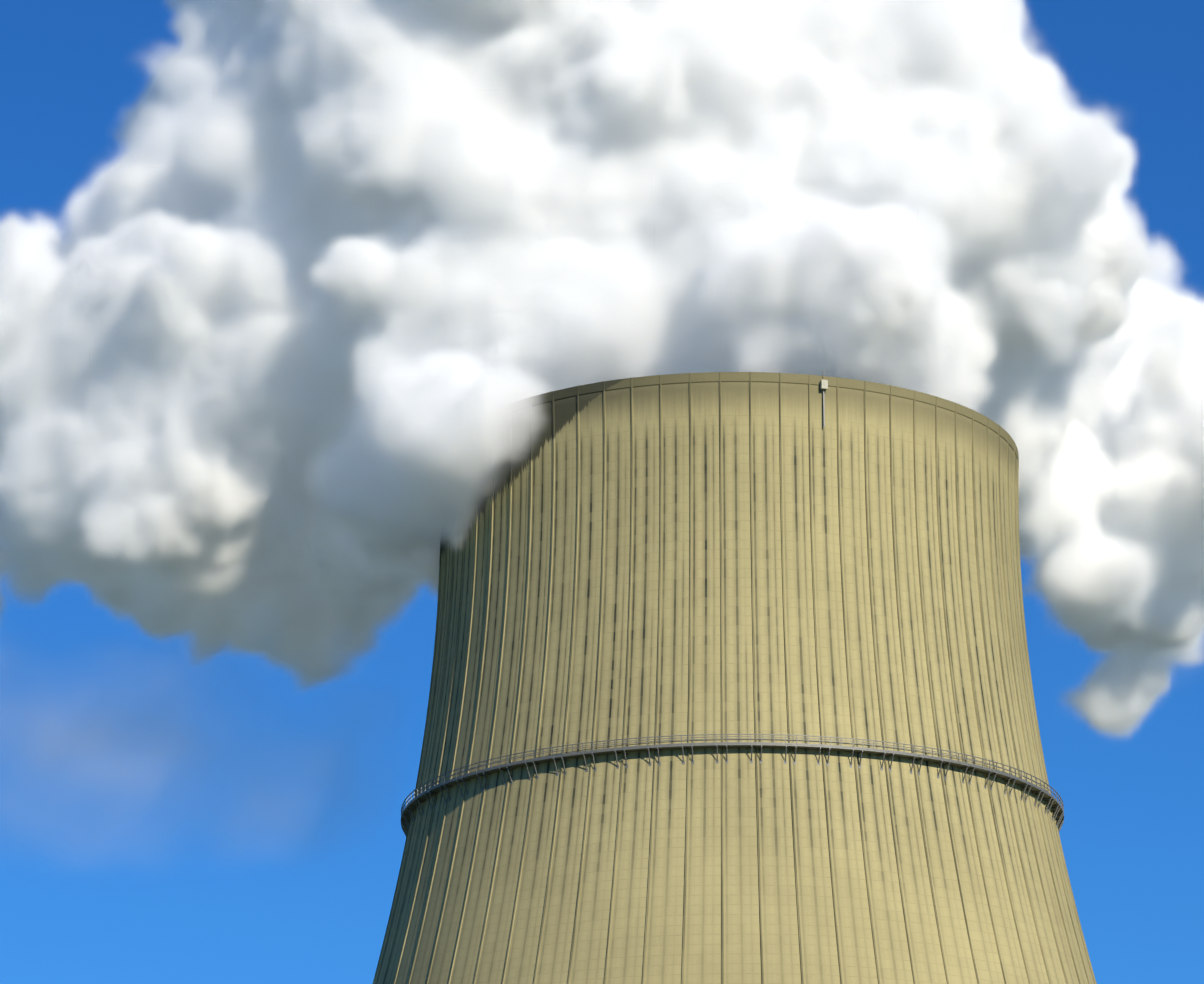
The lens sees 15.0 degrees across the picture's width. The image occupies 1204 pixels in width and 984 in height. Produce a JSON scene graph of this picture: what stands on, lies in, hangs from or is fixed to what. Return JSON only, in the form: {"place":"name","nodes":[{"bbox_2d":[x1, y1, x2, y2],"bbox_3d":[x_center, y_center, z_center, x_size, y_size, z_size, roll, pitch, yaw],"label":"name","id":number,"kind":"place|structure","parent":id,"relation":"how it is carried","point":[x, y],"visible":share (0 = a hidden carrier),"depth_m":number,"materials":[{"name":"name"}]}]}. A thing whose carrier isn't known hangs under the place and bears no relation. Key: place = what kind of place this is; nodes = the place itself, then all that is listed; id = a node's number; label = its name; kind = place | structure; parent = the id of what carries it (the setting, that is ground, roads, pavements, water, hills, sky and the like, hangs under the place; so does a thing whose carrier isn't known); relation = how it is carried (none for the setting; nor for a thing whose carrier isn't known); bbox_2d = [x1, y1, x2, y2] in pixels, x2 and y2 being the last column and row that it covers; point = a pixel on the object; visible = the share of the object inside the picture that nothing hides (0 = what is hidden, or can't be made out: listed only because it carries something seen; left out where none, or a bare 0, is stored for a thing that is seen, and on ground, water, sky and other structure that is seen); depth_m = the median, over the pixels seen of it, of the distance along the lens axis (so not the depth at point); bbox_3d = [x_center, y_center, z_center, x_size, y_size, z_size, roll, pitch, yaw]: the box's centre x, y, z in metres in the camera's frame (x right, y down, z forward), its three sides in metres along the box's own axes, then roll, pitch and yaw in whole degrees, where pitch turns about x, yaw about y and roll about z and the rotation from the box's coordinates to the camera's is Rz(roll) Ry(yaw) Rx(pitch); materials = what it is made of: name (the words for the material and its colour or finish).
{"place":"outdoors","nodes":[
{"label":"outdoors","id":0,"kind":"place"},
{"bbox_2d":[0,0,1203,983],"label":"sky","id":1,"kind":"structure","parent":0,"point":[275,274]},
{"label":"ground","id":2,"kind":"structure","parent":0,"visible":0},
{"bbox_2d":[373,371,1096,983],"bbox_3d":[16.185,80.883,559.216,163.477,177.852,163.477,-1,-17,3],"label":"cooling tower","id":3,"kind":"structure","parent":2,"relation":"on","point":[731,681],"depth_m":542.54,"materials":[{"name":"concrete"}]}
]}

